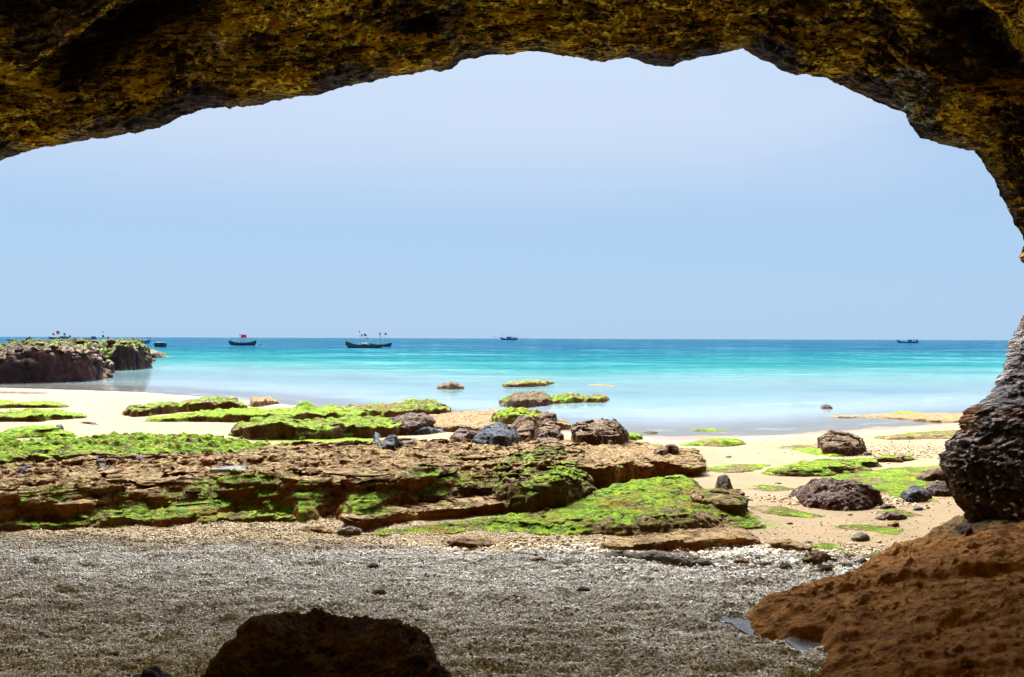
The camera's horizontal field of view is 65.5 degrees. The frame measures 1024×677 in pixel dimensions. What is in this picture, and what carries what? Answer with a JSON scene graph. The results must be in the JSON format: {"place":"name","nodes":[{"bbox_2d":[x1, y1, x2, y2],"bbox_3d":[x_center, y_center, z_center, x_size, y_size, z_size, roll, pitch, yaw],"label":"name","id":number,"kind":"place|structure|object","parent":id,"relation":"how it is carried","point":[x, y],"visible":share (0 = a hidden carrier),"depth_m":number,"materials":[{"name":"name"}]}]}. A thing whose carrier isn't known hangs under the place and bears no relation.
{"place":"outdoors","nodes":[
{"label":"outdoors","id":0,"kind":"place"},
{"bbox_2d":[0,388,964,676],"bbox_3d":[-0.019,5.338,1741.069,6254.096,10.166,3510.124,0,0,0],"label":"ground","id":1,"kind":"structure","parent":0,"point":[104,410],"depth_m":8.04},
{"bbox_2d":[0,391,47,393],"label":"rock slab","id":2,"kind":"object","parent":1,"relation":"on","point":[23,392],"visible":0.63,"depth_m":40.30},
{"bbox_2d":[0,400,69,408],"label":"rock ledge","id":3,"kind":"object","parent":1,"relation":"on","point":[26,404],"visible":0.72,"depth_m":30.21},
{"bbox_2d":[0,425,77,437],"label":"mossy mound","id":4,"kind":"object","parent":1,"relation":"on","point":[35,431],"visible":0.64,"depth_m":19.60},
{"bbox_2d":[0,408,86,421],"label":"rock ledge","id":5,"kind":"object","parent":1,"relation":"on","point":[28,415],"visible":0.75,"depth_m":24.95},
{"bbox_2d":[0,341,114,383],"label":"rock headland","id":6,"kind":"structure","parent":1,"relation":"on","point":[29,363],"depth_m":51.97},
{"bbox_2d":[0,338,154,369],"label":"rock headland","id":7,"kind":"structure","parent":1,"relation":"on","point":[132,354],"depth_m":72.04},
{"bbox_2d":[107,339,115,344],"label":"boulder","id":8,"kind":"object","parent":7,"relation":"on","point":[111,341],"visible":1,"depth_m":71.85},
{"bbox_2d":[81,421,98,424],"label":"rock","id":9,"kind":"object","parent":1,"relation":"on","point":[86,422],"visible":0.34,"depth_m":23.73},
{"bbox_2d":[0,431,270,462],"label":"rock ledge","id":10,"kind":"object","parent":1,"relation":"on","point":[47,444],"visible":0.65,"depth_m":16.54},
{"bbox_2d":[0,443,174,464],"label":"rock ledge","id":11,"kind":"object","parent":10,"relation":"on","point":[75,452],"visible":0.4,"depth_m":15.12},
{"bbox_2d":[121,396,247,416],"bbox_3d":[-12.036,2.722,30.013,3.536,0.890,7.949,0,0,7],"label":"rock ledge","id":12,"kind":"object","parent":1,"relation":"on","point":[212,403],"visible":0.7,"depth_m":29.51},
{"bbox_2d":[143,401,382,421],"bbox_3d":[-8.066,2.814,28.184,10.983,1.218,5.296,0,0,-39],"label":"rock ledge","id":13,"kind":"object","parent":1,"relation":"on","point":[303,410],"visible":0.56,"depth_m":26.63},
{"bbox_2d":[248,396,278,406],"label":"rock","id":14,"kind":"object","parent":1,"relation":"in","point":[259,401],"visible":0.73,"depth_m":34.26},
{"bbox_2d":[0,438,594,527],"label":"rock shelf","id":15,"kind":"object","parent":1,"relation":"on","point":[169,488],"visible":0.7,"depth_m":10.85,"materials":[{"name":"stone"}]},
{"bbox_2d":[16,465,26,474],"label":"stone","id":16,"kind":"object","parent":15,"relation":"on","point":[23,470],"visible":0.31,"depth_m":12.09,"materials":[{"name":"stone"}]},
{"bbox_2d":[0,476,98,522],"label":"rock ledge","id":17,"kind":"object","parent":15,"relation":"on","point":[67,510],"visible":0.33,"depth_m":9.52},
{"bbox_2d":[91,457,103,464],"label":"stone","id":18,"kind":"object","parent":15,"relation":"on","point":[99,460],"visible":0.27,"depth_m":12.93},
{"bbox_2d":[97,463,105,471],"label":"stone","id":19,"kind":"object","parent":15,"relation":"on","point":[101,466],"visible":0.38,"depth_m":12.16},
{"bbox_2d":[210,466,249,472],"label":"tide pool","id":20,"kind":"structure","parent":15,"relation":"on","point":[222,469],"depth_m":11.40,"materials":[{"name":"liquid"}]},
{"bbox_2d":[340,495,503,532],"bbox_3d":[-0.764,2.285,10.467,3.512,0.386,1.147,0,0,-33],"label":"rock ledge","id":21,"kind":"object","parent":15,"relation":"on","point":[452,507],"visible":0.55,"depth_m":10.11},
{"bbox_2d":[372,457,509,513],"bbox_3d":[-1.200,2.298,12.084,2.683,0.667,5.121,0,0,0],"label":"rock outcrop","id":22,"kind":"object","parent":15,"relation":"on","point":[469,489],"visible":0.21,"depth_m":11.02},
{"bbox_2d":[491,443,597,513],"bbox_3d":[0.476,2.281,13.273,2.043,0.858,6.038,0,0,0],"label":"rock outcrop","id":23,"kind":"object","parent":15,"relation":"on","point":[556,484],"visible":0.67,"depth_m":10.86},
{"bbox_2d":[535,437,559,443],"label":"rock","id":24,"kind":"object","parent":15,"relation":"on","point":[549,440],"visible":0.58,"depth_m":17.99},
{"bbox_2d":[293,524,336,533],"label":"stone","id":25,"kind":"object","parent":1,"relation":"on","point":[318,529],"visible":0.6,"depth_m":9.14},
{"bbox_2d":[228,414,402,439],"bbox_3d":[-4.802,2.598,22.254,6.627,1.143,4.470,0,0,-31],"label":"rock ledge","id":26,"kind":"object","parent":1,"relation":"on","point":[281,427],"visible":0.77,"depth_m":20.73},
{"bbox_2d":[275,437,372,443],"bbox_3d":[-4.402,2.633,19.103,3.244,0.352,4.249,0,0,35],"label":"algae patch","id":27,"kind":"object","parent":1,"relation":"on","point":[336,440],"visible":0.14,"depth_m":19.90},
{"bbox_2d":[201,607,451,676],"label":"boulder","id":28,"kind":"object","parent":1,"relation":"on","point":[315,642],"visible":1,"depth_m":3.91,"materials":[{"name":"stone"}]},
{"bbox_2d":[337,526,362,536],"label":"stone","id":29,"kind":"object","parent":1,"relation":"on","point":[349,531],"visible":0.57,"depth_m":9.05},
{"bbox_2d":[367,563,378,567],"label":"stone","id":30,"kind":"object","parent":1,"relation":"on","point":[373,565],"visible":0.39,"depth_m":7.50,"materials":[{"name":"stone"}]},
{"bbox_2d":[373,432,380,444],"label":"stone","id":31,"kind":"object","parent":1,"relation":"on","point":[376,436],"visible":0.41,"depth_m":17.86,"materials":[{"name":"stone"}]},
{"bbox_2d":[378,435,403,449],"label":"boulder","id":32,"kind":"object","parent":1,"relation":"on","point":[391,442],"visible":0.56,"depth_m":14.70,"materials":[{"name":"stone"}]},
{"bbox_2d":[339,398,451,417],"bbox_3d":[-4.635,2.900,31.388,5.681,0.908,6.160,0,0,-17],"label":"rock ledge","id":33,"kind":"object","parent":1,"relation":"on","point":[427,406],"visible":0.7,"depth_m":30.03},
{"bbox_2d":[404,440,416,445],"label":"stone","id":34,"kind":"object","parent":1,"relation":"on","point":[408,442],"visible":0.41,"depth_m":16.68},
{"bbox_2d":[386,412,435,434],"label":"boulder","id":35,"kind":"object","parent":1,"relation":"on","point":[412,423],"visible":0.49,"depth_m":22.99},
{"bbox_2d":[411,426,443,434],"bbox_3d":[-2.515,2.755,23.229,0.968,0.451,2.144,0,0,24],"label":"rock slab","id":36,"kind":"object","parent":1,"relation":"on","point":[425,430],"visible":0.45,"depth_m":22.77,"materials":[{"name":"stone"}]},
{"bbox_2d":[449,425,477,441],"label":"boulder","id":37,"kind":"object","parent":1,"relation":"on","point":[462,433],"visible":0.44,"depth_m":19.73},
{"bbox_2d":[0,512,944,676],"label":"gravel","id":38,"kind":"structure","parent":1,"relation":"on","point":[664,647],"depth_m":6.45,"materials":[{"name":"gravel"}]},
{"bbox_2d":[0,509,296,531],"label":"rock ledge","id":39,"kind":"object","parent":38,"relation":"on","point":[110,518],"visible":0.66,"depth_m":9.51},
{"bbox_2d":[133,665,170,676],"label":"stone","id":40,"kind":"object","parent":38,"relation":"on","point":[154,671],"visible":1,"depth_m":4.85,"materials":[{"name":"stone"}]},
{"bbox_2d":[372,589,385,594],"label":"stone","id":41,"kind":"object","parent":38,"relation":"on","point":[379,592],"visible":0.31,"depth_m":6.77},
{"bbox_2d":[446,535,496,547],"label":"stone","id":42,"kind":"object","parent":38,"relation":"on","point":[470,541],"visible":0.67,"depth_m":8.70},
{"bbox_2d":[503,537,527,541],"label":"stone","id":43,"kind":"object","parent":38,"relation":"on","point":[516,539],"visible":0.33,"depth_m":8.88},
{"bbox_2d":[531,557,545,561],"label":"stone","id":44,"kind":"object","parent":38,"relation":"on","point":[535,559],"visible":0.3,"depth_m":7.79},
{"bbox_2d":[574,586,590,591],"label":"stone","id":45,"kind":"object","parent":38,"relation":"on","point":[583,589],"visible":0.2,"depth_m":6.78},
{"bbox_2d":[601,550,712,567],"bbox_3d":[1.487,2.276,8.177,1.276,0.184,0.736,0,0,17],"label":"rock","id":46,"kind":"object","parent":38,"relation":"on","point":[690,560],"visible":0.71,"depth_m":8.08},
{"bbox_2d":[721,614,756,634],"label":"puddle","id":47,"kind":"object","parent":38,"relation":"on","point":[744,627],"visible":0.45,"depth_m":6.00,"materials":[{"name":"liquid"}]},
{"bbox_2d":[733,558,749,563],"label":"stone","id":48,"kind":"object","parent":38,"relation":"on","point":[741,560],"visible":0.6,"depth_m":7.83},
{"bbox_2d":[758,562,772,566],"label":"stone","id":49,"kind":"object","parent":38,"relation":"on","point":[765,563],"visible":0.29,"depth_m":7.80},
{"bbox_2d":[710,570,853,630],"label":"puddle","id":50,"kind":"object","parent":38,"relation":"on","point":[718,622],"visible":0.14,"depth_m":6.01,"materials":[{"name":"liquid"}]},
{"bbox_2d":[778,562,792,569],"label":"stone","id":51,"kind":"object","parent":38,"relation":"on","point":[783,565],"visible":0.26,"depth_m":7.64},
{"bbox_2d":[785,637,823,653],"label":"puddle","id":52,"kind":"object","parent":38,"relation":"on","point":[801,644],"visible":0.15,"depth_m":5.50,"materials":[{"name":"liquid"}]},
{"bbox_2d":[818,565,832,571],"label":"stone","id":53,"kind":"object","parent":38,"relation":"on","point":[826,568],"visible":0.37,"depth_m":7.55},
{"bbox_2d":[429,407,520,431],"bbox_3d":[-1.025,2.961,27.304,6.360,0.836,8.469,0,0,0],"label":"rock ledge","id":54,"kind":"object","parent":1,"relation":"on","point":[476,420],"visible":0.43,"depth_m":26.34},
{"bbox_2d":[472,422,522,446],"bbox_3d":[-0.270,2.497,19.512,1.470,0.961,4.350,0,0,7],"label":"boulder","id":55,"kind":"object","parent":1,"relation":"on","point":[502,434],"visible":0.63,"depth_m":18.13,"materials":[{"name":"stone"}]},
{"bbox_2d":[490,407,542,424],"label":"rock ledge","id":56,"kind":"object","parent":1,"relation":"on","point":[509,415],"visible":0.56,"depth_m":25.27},
{"bbox_2d":[512,415,535,440],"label":"boulder","id":57,"kind":"object","parent":1,"relation":"on","point":[524,426],"visible":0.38,"depth_m":22.28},
{"bbox_2d":[534,411,563,440],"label":"boulder","id":58,"kind":"object","parent":1,"relation":"on","point":[547,425],"visible":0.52,"depth_m":20.05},
{"bbox_2d":[557,419,570,429],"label":"rock","id":59,"kind":"object","parent":1,"relation":"on","point":[563,424],"visible":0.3,"depth_m":26.20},
{"bbox_2d":[375,474,765,536],"bbox_3d":[0.835,2.353,11.224,5.189,0.599,4.549,0,0,0],"label":"mossy mound","id":60,"kind":"object","parent":1,"relation":"on","point":[633,507],"visible":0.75,"depth_m":9.67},
{"bbox_2d":[213,439,951,594],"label":"beach pebbles","id":61,"kind":"object","parent":1,"relation":"on","point":[757,555],"visible":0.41,"depth_m":8.36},
{"bbox_2d":[484,439,706,488],"bbox_3d":[1.671,2.484,16.404,5.196,0.875,7.476,0,0,0],"label":"rock shelf","id":62,"kind":"object","parent":1,"relation":"on","point":[628,461],"visible":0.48,"depth_m":14.53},
{"bbox_2d":[654,443,681,454],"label":"boulder","id":63,"kind":"object","parent":62,"relation":"on","point":[672,449],"visible":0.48,"depth_m":16.94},
{"bbox_2d":[570,418,628,444],"bbox_3d":[2.202,2.331,19.198,1.857,0.830,3.289,0,0,0],"label":"boulder","id":64,"kind":"object","parent":1,"relation":"on","point":[613,431],"visible":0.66,"depth_m":18.54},
{"bbox_2d":[628,433,642,439],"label":"mossy rock","id":65,"kind":"object","parent":1,"relation":"on","point":[633,436],"visible":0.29,"depth_m":22.91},
{"bbox_2d":[642,431,657,433],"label":"rock","id":66,"kind":"object","parent":1,"relation":"on","point":[650,432],"visible":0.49,"depth_m":25.19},
{"bbox_2d":[600,525,760,550],"bbox_3d":[1.813,2.242,8.763,2.033,0.208,0.786,0,0,-16],"label":"rock slab","id":67,"kind":"object","parent":1,"relation":"on","point":[694,539],"visible":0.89,"depth_m":8.61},
{"bbox_2d":[689,428,726,431],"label":"algae patch","id":68,"kind":"object","parent":1,"relation":"on","point":[705,429],"visible":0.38,"depth_m":25.86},
{"bbox_2d":[679,438,745,446],"bbox_3d":[5.459,2.934,21.644,2.507,0.466,2.079,0,0,0],"label":"algae patch","id":69,"kind":"object","parent":1,"relation":"on","point":[719,442],"visible":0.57,"depth_m":21.22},
{"bbox_2d":[688,487,748,516],"bbox_3d":[2.793,2.267,10.747,0.991,0.456,1.701,0,0,0],"label":"rock ledge","id":70,"kind":"object","parent":1,"relation":"on","point":[728,500],"visible":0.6,"depth_m":10.41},
{"bbox_2d":[715,474,733,488],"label":"stone","id":71,"kind":"object","parent":1,"relation":"on","point":[723,481],"visible":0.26,"depth_m":12.85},
{"bbox_2d":[705,464,770,472],"bbox_3d":[4.560,2.674,16.140,2.814,0.270,1.337,0,0,-42],"label":"algae patch","id":72,"kind":"object","parent":1,"relation":"on","point":[736,468],"visible":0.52,"depth_m":15.84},
{"bbox_2d":[748,484,794,490],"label":"algae patch","id":73,"kind":"object","parent":1,"relation":"on","point":[763,487],"visible":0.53,"depth_m":13.18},
{"bbox_2d":[748,505,825,517],"bbox_3d":[3.698,2.401,10.868,1.230,0.209,1.352,0,0,0],"label":"algae patch","id":74,"kind":"object","parent":1,"relation":"on","point":[781,511],"visible":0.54,"depth_m":10.67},
{"bbox_2d":[768,538,812,550],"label":"stone","id":75,"kind":"object","parent":1,"relation":"on","point":[785,544],"visible":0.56,"depth_m":8.41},
{"bbox_2d":[777,445,817,448],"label":"algae patch","id":76,"kind":"object","parent":1,"relation":"on","point":[798,446],"visible":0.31,"depth_m":20.49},
{"bbox_2d":[792,447,844,456],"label":"algae patch","id":77,"kind":"object","parent":1,"relation":"on","point":[814,451],"visible":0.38,"depth_m":19.04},
{"bbox_2d":[798,550,842,564],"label":"stone","id":78,"kind":"object","parent":1,"relation":"on","point":[816,557],"visible":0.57,"depth_m":7.96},
{"bbox_2d":[761,458,881,476],"bbox_3d":[6.378,2.654,15.794,3.758,0.495,1.915,0,0,-31],"label":"rock ledge","id":79,"kind":"object","parent":1,"relation":"on","point":[823,467],"visible":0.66,"depth_m":15.24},
{"bbox_2d":[810,543,846,551],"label":"algae patch","id":80,"kind":"object","parent":1,"relation":"on","point":[828,546],"visible":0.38,"depth_m":8.62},
{"bbox_2d":[788,477,882,510],"bbox_3d":[4.876,2.380,11.970,1.780,0.602,2.443,0,0,0],"label":"rock","id":81,"kind":"object","parent":1,"relation":"on","point":[832,493],"visible":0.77,"depth_m":11.38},
{"bbox_2d":[817,429,865,455],"bbox_3d":[8.000,2.640,19.278,1.516,0.749,2.459,0,0,16],"label":"boulder","id":82,"kind":"object","parent":1,"relation":"on","point":[841,442],"visible":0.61,"depth_m":18.81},
{"bbox_2d":[837,562,850,566],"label":"stone","id":83,"kind":"object","parent":1,"relation":"on","point":[844,564],"visible":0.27,"depth_m":7.93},
{"bbox_2d":[850,531,869,541],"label":"stone","id":84,"kind":"object","parent":1,"relation":"on","point":[861,536],"visible":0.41,"depth_m":9.02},
{"bbox_2d":[850,552,878,559],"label":"algae patch","id":85,"kind":"object","parent":1,"relation":"on","point":[871,555],"visible":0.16,"depth_m":8.27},
{"bbox_2d":[857,558,867,563],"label":"stone","id":86,"kind":"object","parent":85,"relation":"on","point":[862,560],"visible":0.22,"depth_m":8.06,"materials":[{"name":"stone"}]},
{"bbox_2d":[834,524,903,534],"bbox_3d":[4.343,2.380,9.709,1.339,0.178,1.038,0,0,0],"label":"algae patch","id":87,"kind":"object","parent":1,"relation":"on","point":[881,529],"visible":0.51,"depth_m":9.68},
{"bbox_2d":[824,465,943,491],"bbox_3d":[6.994,2.582,14.682,2.886,0.326,5.325,0,0,32],"label":"algae patch","id":88,"kind":"object","parent":1,"relation":"on","point":[891,479],"visible":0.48,"depth_m":14.31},
{"bbox_2d":[746,515,1023,676],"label":"earth bank","id":89,"kind":"structure","parent":1,"relation":"on","point":[944,600],"depth_m":5.60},
{"bbox_2d":[956,524,972,535],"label":"stone","id":90,"kind":"object","parent":89,"relation":"on","point":[965,529],"visible":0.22,"depth_m":7.53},
{"bbox_2d":[962,662,973,667],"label":"stone","id":91,"kind":"object","parent":89,"relation":"on","point":[967,665],"visible":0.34,"depth_m":4.46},
{"bbox_2d":[875,511,906,520],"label":"stone","id":92,"kind":"object","parent":1,"relation":"on","point":[891,516],"visible":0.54,"depth_m":10.35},
{"bbox_2d":[887,520,898,526],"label":"stone","id":93,"kind":"object","parent":1,"relation":"on","point":[895,523],"visible":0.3,"depth_m":9.88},
{"bbox_2d":[873,454,916,462],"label":"rock","id":94,"kind":"object","parent":1,"relation":"on","point":[901,458],"visible":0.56,"depth_m":17.15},
{"bbox_2d":[876,508,922,516],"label":"algae patch","id":95,"kind":"object","parent":1,"relation":"on","point":[908,513],"visible":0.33,"depth_m":10.81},
{"bbox_2d":[879,504,895,509],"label":"stone","id":96,"kind":"object","parent":95,"relation":"on","point":[887,506],"visible":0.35,"depth_m":11.17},
{"bbox_2d":[881,490,938,501],"bbox_3d":[6.191,2.522,12.455,1.161,0.206,1.716,0,0,0],"label":"algae patch","id":97,"kind":"object","parent":1,"relation":"on","point":[896,493],"visible":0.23,"depth_m":12.56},
{"bbox_2d":[874,430,957,439],"bbox_3d":[12.517,2.893,23.401,4.661,0.374,2.412,0,0,0],"label":"algae patch","id":98,"kind":"object","parent":1,"relation":"on","point":[946,434],"visible":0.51,"depth_m":22.86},
{"bbox_2d":[900,485,931,502],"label":"stone","id":99,"kind":"object","parent":1,"relation":"on","point":[914,494],"visible":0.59,"depth_m":11.91,"materials":[{"name":"stone"}]},
{"bbox_2d":[913,507,922,510],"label":"stone","id":100,"kind":"object","parent":1,"relation":"on","point":[917,509],"visible":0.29,"depth_m":11.10,"materials":[{"name":"stone"}]},
{"bbox_2d":[915,467,946,480],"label":"stone","id":101,"kind":"object","parent":1,"relation":"on","point":[934,474],"visible":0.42,"depth_m":13.84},
{"bbox_2d":[925,480,951,496],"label":"stone","id":102,"kind":"object","parent":1,"relation":"on","point":[936,488],"visible":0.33,"depth_m":12.47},
{"bbox_2d":[0,337,1009,434],"bbox_3d":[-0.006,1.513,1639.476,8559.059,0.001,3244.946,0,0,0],"label":"sea","id":103,"kind":"structure","parent":0,"point":[788,386],"depth_m":62.86,"materials":[{"name":"liquid"}]},
{"bbox_2d":[48,331,70,338],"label":"fishing boat","id":104,"kind":"object","parent":103,"relation":"on","point":[62,337],"visible":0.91,"depth_m":780.48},
{"bbox_2d":[150,349,168,358],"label":"rock headland","id":105,"kind":"structure","parent":103,"relation":"in","point":[155,354],"depth_m":111.27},
{"bbox_2d":[154,342,166,346],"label":"fishing boat","id":106,"kind":"object","parent":103,"relation":"on","point":[160,344],"visible":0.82,"depth_m":227.03,"materials":[{"name":"paint"}]},
{"bbox_2d":[229,334,255,344],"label":"fishing boat","id":107,"kind":"object","parent":103,"relation":"on","point":[238,343],"visible":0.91,"depth_m":276.32,"materials":[{"name":"paint"}]},
{"bbox_2d":[345,331,382,347],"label":"fishing boat","id":108,"kind":"object","parent":103,"relation":"on","point":[352,345],"visible":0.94,"depth_m":223.18,"materials":[{"name":"green paint"}]},
{"bbox_2d":[369,333,391,346],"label":"fishing boat","id":109,"kind":"object","parent":103,"relation":"on","point":[387,345],"visible":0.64,"depth_m":252.77,"materials":[{"name":"paint"}]},
{"bbox_2d":[436,381,463,388],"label":"rock","id":110,"kind":"object","parent":103,"relation":"in","point":[452,385],"visible":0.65,"depth_m":46.40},
{"bbox_2d":[492,334,517,339],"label":"fishing boat","id":111,"kind":"object","parent":103,"relation":"on","point":[510,338],"visible":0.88,"depth_m":1005.81,"materials":[{"name":"blue paint"}]},
{"bbox_2d":[499,391,553,407],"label":"rock","id":112,"kind":"object","parent":103,"relation":"in","point":[527,399],"visible":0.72,"depth_m":35.18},
{"bbox_2d":[502,379,553,386],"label":"rock","id":113,"kind":"object","parent":103,"relation":"in","point":[529,383],"visible":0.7,"depth_m":49.43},
{"bbox_2d":[552,392,609,403],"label":"rock","id":114,"kind":"object","parent":103,"relation":"in","point":[566,397],"visible":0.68,"depth_m":37.04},
{"bbox_2d":[820,404,831,408],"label":"rock","id":115,"kind":"object","parent":103,"relation":"in","point":[825,406],"visible":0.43,"depth_m":34.11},
{"bbox_2d":[829,412,962,422],"bbox_3d":[16.563,3.055,29.577,9.423,0.382,4.986,0,0,0],"label":"rock","id":116,"kind":"object","parent":103,"relation":"in","point":[943,417],"visible":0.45,"depth_m":30.35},
{"bbox_2d":[891,411,920,413],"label":"rock","id":117,"kind":"object","parent":116,"relation":"on","point":[904,412],"visible":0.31,"depth_m":31.78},
{"bbox_2d":[897,339,918,342],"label":"fishing boat","id":118,"kind":"object","parent":103,"relation":"on","point":[910,341],"visible":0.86,"depth_m":598.18,"materials":[{"name":"blue paint"}]},
{"bbox_2d":[0,0,1023,521],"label":"sea cave","id":119,"kind":"structure","parent":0,"point":[946,72],"depth_m":11.50},
{"bbox_2d":[0,48,1023,339],"label":"sky","id":120,"kind":"structure","parent":0,"point":[733,194],"materials":[{"name":"blue"}]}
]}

